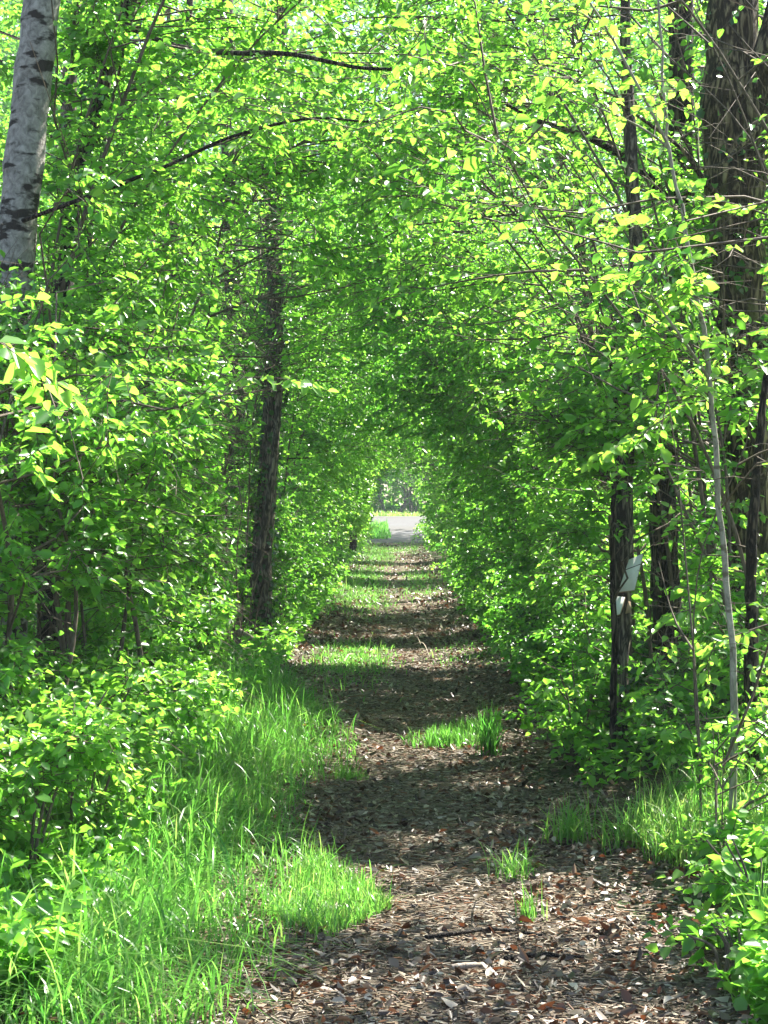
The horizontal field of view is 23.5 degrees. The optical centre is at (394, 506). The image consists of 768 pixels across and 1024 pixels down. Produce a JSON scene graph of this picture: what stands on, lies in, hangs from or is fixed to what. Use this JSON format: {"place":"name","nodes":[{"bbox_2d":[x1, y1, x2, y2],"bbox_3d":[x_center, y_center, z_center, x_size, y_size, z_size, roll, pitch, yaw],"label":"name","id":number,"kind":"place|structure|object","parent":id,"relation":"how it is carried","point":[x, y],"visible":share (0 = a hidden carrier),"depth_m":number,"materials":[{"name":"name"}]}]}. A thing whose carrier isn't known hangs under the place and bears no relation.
{"place":"outdoors","nodes":[
{"label":"outdoors","id":0,"kind":"place"},
{"bbox_2d":[0,335,89,418],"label":"leafy twig","id":1,"kind":"object","parent":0,"point":[37,368],"visible":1,"depth_m":4.67,"materials":[{"name":"green plant"}]},
{"bbox_2d":[0,512,765,1023],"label":"ground","id":2,"kind":"structure","parent":0,"point":[612,788],"depth_m":9.64,"materials":[{"name":"soil"}]},
{"bbox_2d":[0,604,82,822],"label":"hedge bush","id":3,"kind":"object","parent":2,"relation":"on","point":[19,659],"visible":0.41,"depth_m":7.22,"materials":[{"name":"green plant"}]},
{"bbox_2d":[11,610,144,697],"bbox_3d":[-1.790,0.961,8.927,1.010,1.000,1.158,0,0,23],"label":"hedge bush","id":4,"kind":"object","parent":2,"relation":"on","point":[84,652],"visible":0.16,"depth_m":8.98,"materials":[{"name":"green plant"}]},
{"bbox_2d":[0,679,180,890],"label":"hedge bush","id":5,"kind":"object","parent":2,"relation":"on","point":[74,744],"visible":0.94,"depth_m":6.60,"materials":[{"name":"green plant"}]},
{"bbox_2d":[0,0,232,601],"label":"woodland tree","id":6,"kind":"object","parent":2,"relation":"on","point":[7,23],"visible":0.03,"depth_m":17.32,"materials":[{"name":"green plant"}]},
{"bbox_2d":[35,591,209,720],"bbox_3d":[-1.635,0.976,11.094,1.091,0.939,0.921,0,0,-19],"label":"hedge bush","id":7,"kind":"object","parent":2,"relation":"on","point":[169,658],"visible":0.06,"depth_m":11.03,"materials":[{"name":"green plant"}]},
{"bbox_2d":[0,633,250,848],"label":"hedge bush","id":8,"kind":"object","parent":2,"relation":"on","point":[186,713],"visible":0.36,"depth_m":7.40,"materials":[{"name":"green plant"}]},
{"bbox_2d":[0,191,253,797],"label":"hedge tree","id":9,"kind":"object","parent":2,"relation":"on","point":[29,516],"visible":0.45,"depth_m":7.76,"materials":[{"name":"green plant"}]},
{"bbox_2d":[0,42,263,784],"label":"hedge tree","id":10,"kind":"object","parent":2,"relation":"on","point":[152,553],"visible":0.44,"depth_m":8.43,"materials":[{"name":"green plant"}]},
{"bbox_2d":[198,370,337,396],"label":"leafy twig","id":11,"kind":"object","parent":10,"relation":"attached to","point":[303,384],"visible":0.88,"depth_m":8.15,"materials":[{"name":"green plant"}]},
{"bbox_2d":[0,156,268,792],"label":"hedge tree","id":12,"kind":"object","parent":2,"relation":"on","point":[103,411],"visible":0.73,"depth_m":7.43,"materials":[{"name":"green plant"}]},
{"bbox_2d":[30,575,191,595],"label":"leafy twig","id":13,"kind":"object","parent":12,"relation":"attached to","point":[150,587],"visible":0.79,"depth_m":7.76,"materials":[{"name":"green plant"}]},
{"bbox_2d":[10,190,283,785],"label":"hedge tree","id":14,"kind":"object","parent":2,"relation":"on","point":[166,644],"visible":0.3,"depth_m":9.05,"materials":[{"name":"green plant"}]},
{"bbox_2d":[0,632,417,1023],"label":"long grass","id":15,"kind":"structure","parent":2,"relation":"on","point":[254,735],"depth_m":6.82,"materials":[{"name":"green plant"}]},
{"bbox_2d":[170,591,250,705],"bbox_3d":[-1.446,1.010,12.473,1.024,0.869,1.165,0,0,33],"label":"hedge bush","id":16,"kind":"object","parent":2,"relation":"on","point":[208,649],"visible":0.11,"depth_m":12.47,"materials":[{"name":"green plant"}]},
{"bbox_2d":[109,0,320,495],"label":"woodland tree","id":17,"kind":"object","parent":2,"relation":"on","point":[189,3],"visible":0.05,"depth_m":22.73,"materials":[{"name":"green plant"}]},
{"bbox_2d":[0,0,447,655],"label":"dark trunked tree","id":18,"kind":"object","parent":2,"relation":"on","point":[230,68],"visible":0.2,"depth_m":10.33,"materials":[{"name":"green plant"}]},
{"bbox_2d":[0,0,454,699],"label":"hedge tree","id":19,"kind":"object","parent":2,"relation":"on","point":[92,50],"visible":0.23,"depth_m":10.48,"materials":[{"name":"green plant"}]},
{"bbox_2d":[142,0,315,625],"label":"grey trunked tree","id":20,"kind":"object","parent":2,"relation":"on","point":[226,153],"visible":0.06,"depth_m":21.91,"materials":[{"name":"brown plant"}]},
{"bbox_2d":[0,0,465,643],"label":"grey barked tree","id":21,"kind":"object","parent":2,"relation":"on","point":[24,160],"visible":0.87,"depth_m":8.94,"materials":[{"name":"green plant"}]},
{"bbox_2d":[224,543,275,644],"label":"hedge bush","id":22,"kind":"object","parent":2,"relation":"on","point":[244,577],"visible":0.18,"depth_m":18.77,"materials":[{"name":"green plant"}]},
{"bbox_2d":[28,12,556,709],"bbox_3d":[-0.894,-0.811,12.164,3.948,4.542,3.253,0,0,0],"label":"hedge tree","id":23,"kind":"object","parent":2,"relation":"on","point":[254,168],"visible":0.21,"depth_m":11.93,"materials":[{"name":"green plant"}]},
{"bbox_2d":[117,38,477,668],"bbox_3d":[-0.942,-1.201,15.761,3.289,5.398,3.472,0,0,11],"label":"hedge tree","id":24,"kind":"object","parent":2,"relation":"on","point":[328,282],"visible":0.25,"depth_m":15.54,"materials":[{"name":"green plant"}]},
{"bbox_2d":[0,0,596,763],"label":"hedge tree","id":25,"kind":"object","parent":2,"relation":"on","point":[172,200],"visible":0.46,"depth_m":9.18,"materials":[{"name":"green plant"}]},
{"bbox_2d":[214,195,391,616],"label":"hedge tree","id":26,"kind":"object","parent":2,"relation":"on","point":[309,464],"visible":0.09,"depth_m":24.63,"materials":[{"name":"green plant"}]},
{"bbox_2d":[188,65,426,643],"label":"hedge tree","id":27,"kind":"object","parent":2,"relation":"on","point":[286,309],"visible":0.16,"depth_m":17.84,"materials":[{"name":"green plant"}]},
{"bbox_2d":[195,0,421,637],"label":"ivy clad tree","id":28,"kind":"object","parent":2,"relation":"on","point":[271,419],"visible":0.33,"depth_m":19.90,"materials":[{"name":"grey plant"}]},
{"bbox_2d":[217,57,406,627],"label":"hedge tree","id":29,"kind":"object","parent":2,"relation":"on","point":[299,555],"visible":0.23,"depth_m":20.35,"materials":[{"name":"green plant"}]},
{"bbox_2d":[166,184,466,625],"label":"hedge tree","id":30,"kind":"object","parent":2,"relation":"on","point":[308,338],"visible":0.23,"depth_m":19.08,"materials":[{"name":"green plant"}]},
{"bbox_2d":[247,334,419,568],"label":"hedge tree","id":31,"kind":"object","parent":2,"relation":"on","point":[341,439],"visible":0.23,"depth_m":27.69,"materials":[{"name":"green plant"}]},
{"bbox_2d":[250,312,428,578],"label":"hedge tree","id":32,"kind":"object","parent":2,"relation":"on","point":[382,420],"visible":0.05,"depth_m":28.47,"materials":[{"name":"green plant"}]},
{"bbox_2d":[223,262,468,606],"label":"hedge tree","id":33,"kind":"object","parent":2,"relation":"on","point":[353,409],"visible":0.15,"depth_m":25.87,"materials":[{"name":"green plant"}]},
{"bbox_2d":[189,98,507,618],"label":"hedge tree","id":34,"kind":"object","parent":2,"relation":"on","point":[319,408],"visible":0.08,"depth_m":21.71,"materials":[{"name":"green plant"}]},
{"bbox_2d":[34,0,666,675],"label":"hedge tree","id":35,"kind":"object","parent":2,"relation":"on","point":[216,468],"visible":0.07,"depth_m":13.05,"materials":[{"name":"green plant"}]},
{"bbox_2d":[293,417,409,564],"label":"hedge tree","id":36,"kind":"object","parent":2,"relation":"on","point":[347,505],"visible":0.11,"depth_m":39.68,"materials":[{"name":"green plant"}]},
{"bbox_2d":[323,438,418,566],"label":"hedge tree","id":37,"kind":"object","parent":2,"relation":"on","point":[357,517],"visible":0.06,"depth_m":41.70,"materials":[{"name":"green plant"}]},
{"bbox_2d":[0,0,765,513],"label":"distant woods","id":38,"kind":"object","parent":2,"relation":"on","point":[290,34],"visible":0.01,"depth_m":143.05,"materials":[{"name":"green plant"}]},
{"bbox_2d":[0,564,767,1023],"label":"ground cover leaves","id":39,"kind":"object","parent":2,"relation":"on","point":[752,956],"visible":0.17,"depth_m":6.80,"materials":[{"name":"green plant"}]},
{"bbox_2d":[10,542,766,1023],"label":"fallen leaves","id":40,"kind":"object","parent":2,"relation":"on","point":[522,958],"visible":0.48,"depth_m":7.94,"materials":[{"name":"brown plant"}]},
{"bbox_2d":[210,81,567,620],"bbox_3d":[-0.265,-2.044,23.319,5.088,7.018,3.272,0,0,0],"label":"hedge tree","id":41,"kind":"object","parent":2,"relation":"on","point":[309,536],"visible":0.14,"depth_m":22.91,"materials":[{"name":"green plant"}]},
{"bbox_2d":[243,274,535,622],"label":"hedge tree","id":42,"kind":"object","parent":2,"relation":"on","point":[473,554],"visible":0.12,"depth_m":20.90,"materials":[{"name":"green plant"}]},
{"bbox_2d":[310,365,470,590],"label":"hedge tree","id":43,"kind":"object","parent":2,"relation":"on","point":[405,441],"visible":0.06,"depth_m":30.10,"materials":[{"name":"green plant"}]},
{"bbox_2d":[293,539,502,703],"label":"verge grass","id":44,"kind":"structure","parent":2,"relation":"on","point":[351,663],"depth_m":26.82,"materials":[{"name":"green plant"}]},
{"bbox_2d":[376,463,425,512],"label":"roadside tree","id":45,"kind":"object","parent":2,"relation":"on","point":[397,480],"visible":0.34,"depth_m":118.08,"materials":[{"name":"green plant"}]},
{"bbox_2d":[307,285,522,606],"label":"hedge tree","id":46,"kind":"object","parent":2,"relation":"on","point":[468,507],"visible":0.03,"depth_m":23.91,"materials":[{"name":"green plant"}]},
{"bbox_2d":[370,427,474,555],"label":"hedge tree","id":47,"kind":"object","parent":2,"relation":"on","point":[419,464],"visible":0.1,"depth_m":41.90,"materials":[{"name":"green plant"}]},
{"bbox_2d":[310,151,559,593],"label":"hedge tree","id":48,"kind":"object","parent":2,"relation":"on","point":[453,566],"depth_m":25.50,"materials":[{"name":"green plant"}]},
{"bbox_2d":[403,406,467,568],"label":"hedge tree","id":49,"kind":"object","parent":2,"relation":"on","point":[436,503],"visible":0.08,"depth_m":35.78,"materials":[{"name":"green plant"}]},
{"bbox_2d":[262,0,621,648],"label":"hedge tree","id":50,"kind":"object","parent":2,"relation":"on","point":[496,489],"visible":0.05,"depth_m":17.22,"materials":[{"name":"green plant"}]},
{"bbox_2d":[320,290,563,599],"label":"hedge tree","id":51,"kind":"object","parent":2,"relation":"on","point":[448,481],"visible":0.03,"depth_m":26.62,"materials":[{"name":"green plant"}]},
{"bbox_2d":[325,233,579,587],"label":"hedge tree","id":52,"kind":"object","parent":2,"relation":"on","point":[490,536],"visible":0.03,"depth_m":21.94,"materials":[{"name":"green plant"}]},
{"bbox_2d":[200,2,719,725],"bbox_3d":[0.380,-0.846,11.478,3.270,4.661,2.969,0,0,37],"label":"hedge tree","id":53,"kind":"object","parent":2,"relation":"on","point":[456,92],"visible":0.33,"depth_m":11.48,"materials":[{"name":"green plant"}]},
{"bbox_2d":[314,78,606,649],"bbox_3d":[0.910,-1.486,18.239,3.562,5.923,3.769,0,0,0],"label":"hedge tree","id":54,"kind":"object","parent":2,"relation":"on","point":[427,398],"visible":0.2,"depth_m":18.12,"materials":[{"name":"green plant"}]},
{"bbox_2d":[234,40,715,655],"bbox_3d":[0.807,-1.155,15.105,4.197,5.411,3.234,0,0,0],"label":"hedge tree","id":55,"kind":"object","parent":2,"relation":"on","point":[474,376],"visible":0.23,"depth_m":14.82,"materials":[{"name":"green plant"}]},
{"bbox_2d":[260,50,694,628],"bbox_3d":[0.908,-1.261,15.844,3.758,5.459,3.047,0,0,38],"label":"hedge tree","id":56,"kind":"object","parent":2,"relation":"on","point":[522,566],"visible":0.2,"depth_m":15.80,"materials":[{"name":"green plant"}]},
{"bbox_2d":[257,0,707,695],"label":"hedge tree","id":57,"kind":"object","parent":2,"relation":"on","point":[537,530],"visible":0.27,"depth_m":13.59,"materials":[{"name":"green plant"}]},
{"bbox_2d":[253,0,721,687],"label":"hedge tree","id":58,"kind":"object","parent":2,"relation":"on","point":[559,604],"visible":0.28,"depth_m":12.38,"materials":[{"name":"green plant"}]},
{"bbox_2d":[241,0,767,778],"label":"hedge tree","id":59,"kind":"object","parent":2,"relation":"on","point":[473,162],"visible":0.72,"depth_m":8.78,"materials":[{"name":"green plant"}]},
{"bbox_2d":[575,398,716,472],"bbox_3d":[1.183,-0.329,8.486,0.681,0.354,0.247,0,0,-28],"label":"leafy twig","id":60,"kind":"object","parent":59,"relation":"attached to","point":[626,441],"visible":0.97,"depth_m":8.46,"materials":[{"name":"green plant"}]},
{"bbox_2d":[635,604,711,695],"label":"leafy twig","id":61,"kind":"object","parent":59,"relation":"attached to","point":[665,620],"visible":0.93,"depth_m":8.28,"materials":[{"name":"green plant"}]},
{"bbox_2d":[253,86,763,670],"bbox_3d":[0.634,-0.645,11.550,2.779,4.233,2.472,0,0,-31],"label":"hedge tree","id":62,"kind":"object","parent":2,"relation":"on","point":[375,202],"visible":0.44,"depth_m":11.50,"materials":[{"name":"green plant"}]},
{"bbox_2d":[254,0,767,722],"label":"hedge tree","id":63,"kind":"object","parent":2,"relation":"on","point":[528,76],"visible":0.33,"depth_m":10.65,"materials":[{"name":"green plant"}]},
{"bbox_2d":[300,0,767,676],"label":"hedge tree","id":64,"kind":"object","parent":2,"relation":"on","point":[700,222],"visible":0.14,"depth_m":11.09,"materials":[{"name":"green plant"}]},
{"bbox_2d":[503,618,568,682],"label":"hedge bush","id":65,"kind":"object","parent":2,"relation":"on","point":[540,646],"visible":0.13,"depth_m":15.32,"materials":[{"name":"green plant"}]},
{"bbox_2d":[329,0,767,734],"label":"hedge tree","id":66,"kind":"object","parent":2,"relation":"on","point":[603,362],"visible":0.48,"depth_m":10.16,"materials":[{"name":"green plant"}]},
{"bbox_2d":[409,0,721,642],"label":"hedge tree","id":67,"kind":"object","parent":2,"relation":"on","point":[533,600],"visible":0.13,"depth_m":13.34,"materials":[{"name":"green plant"}]},
{"bbox_2d":[481,657,650,765],"bbox_3d":[0.997,1.177,10.632,1.007,0.660,1.004,0,0,0],"label":"hedge bush","id":68,"kind":"object","parent":2,"relation":"on","point":[573,714],"visible":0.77,"depth_m":10.49,"materials":[{"name":"green plant"}]},
{"bbox_2d":[378,0,767,771],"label":"hedge tree","id":69,"kind":"object","parent":2,"relation":"on","point":[584,222],"visible":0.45,"depth_m":8.64,"materials":[{"name":"green plant"}]},
{"bbox_2d":[416,0,767,681],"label":"ridged trunk tree","id":70,"kind":"object","parent":2,"relation":"on","point":[659,550],"visible":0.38,"depth_m":11.92,"materials":[{"name":"green plant"}]},
{"bbox_2d":[423,0,767,641],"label":"hedge tree","id":71,"kind":"object","parent":2,"relation":"on","point":[650,216],"visible":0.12,"depth_m":11.89,"materials":[{"name":"green plant"}]},
{"bbox_2d":[548,789,682,854],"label":"grass tuft","id":72,"kind":"object","parent":2,"relation":"on","point":[628,833],"visible":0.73,"depth_m":8.04,"materials":[{"name":"green plant"}]},
{"bbox_2d":[466,0,767,811],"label":"pale hazel sapling","id":73,"kind":"object","parent":2,"relation":"on","point":[684,286],"visible":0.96,"depth_m":7.63,"materials":[{"name":"green plant"}]},
{"bbox_2d":[477,0,764,760],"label":"tree","id":74,"kind":"object","parent":2,"relation":"on","point":[624,510],"visible":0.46,"depth_m":10.55,"materials":[{"name":"plant"}]},
{"bbox_2d":[616,554,642,615],"bbox_3d":[1.322,0.446,10.457,0.191,0.367,0.086,0,0,0],"label":"broken board","id":75,"kind":"object","parent":74,"relation":"attached to","point":[629,585],"visible":0.83,"depth_m":10.45,"materials":[{"name":"grey wood"}]},
{"bbox_2d":[498,280,746,765],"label":"black stemmed tree","id":76,"kind":"object","parent":2,"relation":"on","point":[577,534],"visible":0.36,"depth_m":10.28,"materials":[{"name":"green plant"}]},
{"bbox_2d":[524,16,720,551],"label":"woodland tree","id":77,"kind":"object","parent":2,"relation":"on","point":[623,259],"visible":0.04,"depth_m":27.32,"materials":[{"name":"green plant"}]},
{"bbox_2d":[541,633,707,739],"bbox_3d":[1.439,1.111,11.032,1.094,0.715,0.950,0,0,0],"label":"hedge bush","id":78,"kind":"object","parent":2,"relation":"on","point":[578,649],"visible":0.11,"depth_m":11.21,"materials":[{"name":"green plant"}]},
{"bbox_2d":[482,0,767,656],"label":"hedge tree","id":79,"kind":"object","parent":2,"relation":"on","point":[686,75],"visible":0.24,"depth_m":10.34,"materials":[{"name":"green plant"}]},
{"bbox_2d":[487,0,767,471],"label":"hedge tree","id":80,"kind":"object","parent":2,"relation":"on","point":[634,274],"visible":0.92,"depth_m":6.73,"materials":[{"name":"green plant"}]},
{"bbox_2d":[562,642,709,729],"bbox_3d":[1.587,1.158,11.671,1.132,0.593,1.090,0,0,0],"label":"hedge bush","id":81,"kind":"object","parent":2,"relation":"on","point":[577,674],"visible":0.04,"depth_m":11.77,"materials":[{"name":"green plant"}]},
{"bbox_2d":[515,161,767,827],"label":"hedge tree","id":82,"kind":"object","parent":2,"relation":"on","point":[668,211],"visible":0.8,"depth_m":7.89,"materials":[{"name":"green plant"}]},
{"bbox_2d":[690,624,767,708],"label":"leafy twig","id":83,"kind":"object","parent":82,"relation":"attached to","point":[707,650],"visible":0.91,"depth_m":7.98,"materials":[{"name":"green plant"}]},
{"bbox_2d":[529,0,767,384],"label":"hedge tree","id":84,"kind":"object","parent":2,"relation":"on","point":[700,183],"visible":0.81,"depth_m":7.13,"materials":[{"name":"green plant"}]},
{"bbox_2d":[672,176,767,215],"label":"leafy twig","id":85,"kind":"object","parent":84,"relation":"attached to","point":[690,183],"visible":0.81,"depth_m":7.99,"materials":[{"name":"green plant"}]},
{"bbox_2d":[571,0,764,596],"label":"woodland tree","id":86,"kind":"object","parent":2,"relation":"on","point":[659,54],"visible":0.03,"depth_m":20.89,"materials":[{"name":"green plant"}]},
{"bbox_2d":[582,63,767,337],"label":"hedge tree","id":87,"kind":"object","parent":2,"relation":"on","point":[736,277],"visible":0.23,"depth_m":10.85,"materials":[{"name":"green plant"}]},
{"bbox_2d":[587,737,767,872],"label":"sunlit grass","id":88,"kind":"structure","parent":2,"relation":"on","point":[676,808],"depth_m":7.89,"materials":[{"name":"green plant"}]},
{"bbox_2d":[590,2,767,577],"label":"woodland tree","id":89,"kind":"object","parent":2,"relation":"on","point":[665,73],"visible":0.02,"depth_m":17.02,"materials":[{"name":"green plant"}]},
{"bbox_2d":[615,652,767,771],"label":"hedge bush","id":90,"kind":"object","parent":2,"relation":"on","point":[647,677],"visible":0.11,"depth_m":10.12,"materials":[{"name":"green plant"}]},
{"bbox_2d":[616,334,767,789],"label":"dark leaning stem","id":91,"kind":"object","parent":2,"relation":"on","point":[753,573],"visible":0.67,"depth_m":8.79,"materials":[{"name":"green plant"}]},
{"bbox_2d":[618,694,767,801],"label":"hedge bush","id":92,"kind":"object","parent":2,"relation":"on","point":[673,740],"visible":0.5,"depth_m":8.45,"materials":[{"name":"green plant"}]},
{"bbox_2d":[621,0,767,743],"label":"leaning oak tree","id":93,"kind":"object","parent":2,"relation":"on","point":[720,149],"visible":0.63,"depth_m":10.88,"materials":[{"name":"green plant"}]},
{"bbox_2d":[642,897,759,1000],"bbox_3d":[0.988,1.410,5.774,0.423,0.287,0.571,0,0,0],"label":"hedge bush","id":94,"kind":"object","parent":2,"relation":"on","point":[705,935],"visible":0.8,"depth_m":5.81,"materials":[{"name":"green plant"}]},
{"bbox_2d":[655,602,767,855],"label":"hedge tree","id":95,"kind":"object","parent":2,"relation":"on","point":[726,761],"visible":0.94,"depth_m":7.45,"materials":[{"name":"green plant"}]},
{"bbox_2d":[658,825,767,928],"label":"hedge bush","id":96,"kind":"object","parent":2,"relation":"on","point":[707,881],"visible":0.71,"depth_m":6.29,"materials":[{"name":"green plant"}]},
{"bbox_2d":[659,800,767,892],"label":"hedge bush","id":97,"kind":"object","parent":2,"relation":"on","point":[688,839],"visible":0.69,"depth_m":7.02,"materials":[{"name":"green plant"}]},
{"bbox_2d":[0,0,766,509],"label":"sky","id":98,"kind":"structure","parent":0,"point":[311,14],"materials":[{"name":"white"}]},
{"bbox_2d":[134,544,761,1023],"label":"path","id":99,"kind":"structure","parent":0,"point":[459,906],"depth_m":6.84,"materials":[{"name":"brown plant"}]},
{"bbox_2d":[397,721,479,749],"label":"grass tuft","id":100,"kind":"object","parent":99,"relation":"on","point":[441,737],"visible":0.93,"depth_m":11.68,"materials":[{"name":"green plant"}]},
{"bbox_2d":[424,900,545,938],"bbox_3d":[0.331,1.471,6.466,0.323,0.083,0.351,0,0,34],"label":"fallen stick","id":101,"kind":"object","parent":99,"relation":"on","point":[449,934],"visible":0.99,"depth_m":6.48,"materials":[{"name":"brown wood"}]},
{"bbox_2d":[464,701,506,757],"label":"grass tuft","id":102,"kind":"object","parent":99,"relation":"on","point":[488,738],"visible":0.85,"depth_m":11.11,"materials":[{"name":"green plant"}]},
{"bbox_2d":[465,834,546,881],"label":"grass tuft","id":103,"kind":"object","parent":99,"relation":"on","point":[513,869],"visible":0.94,"depth_m":7.55,"materials":[{"name":"green plant"}]},
{"bbox_2d":[494,785,605,844],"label":"grass tuft","id":104,"kind":"object","parent":99,"relation":"on","point":[567,832],"visible":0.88,"depth_m":8.29,"materials":[{"name":"green plant"}]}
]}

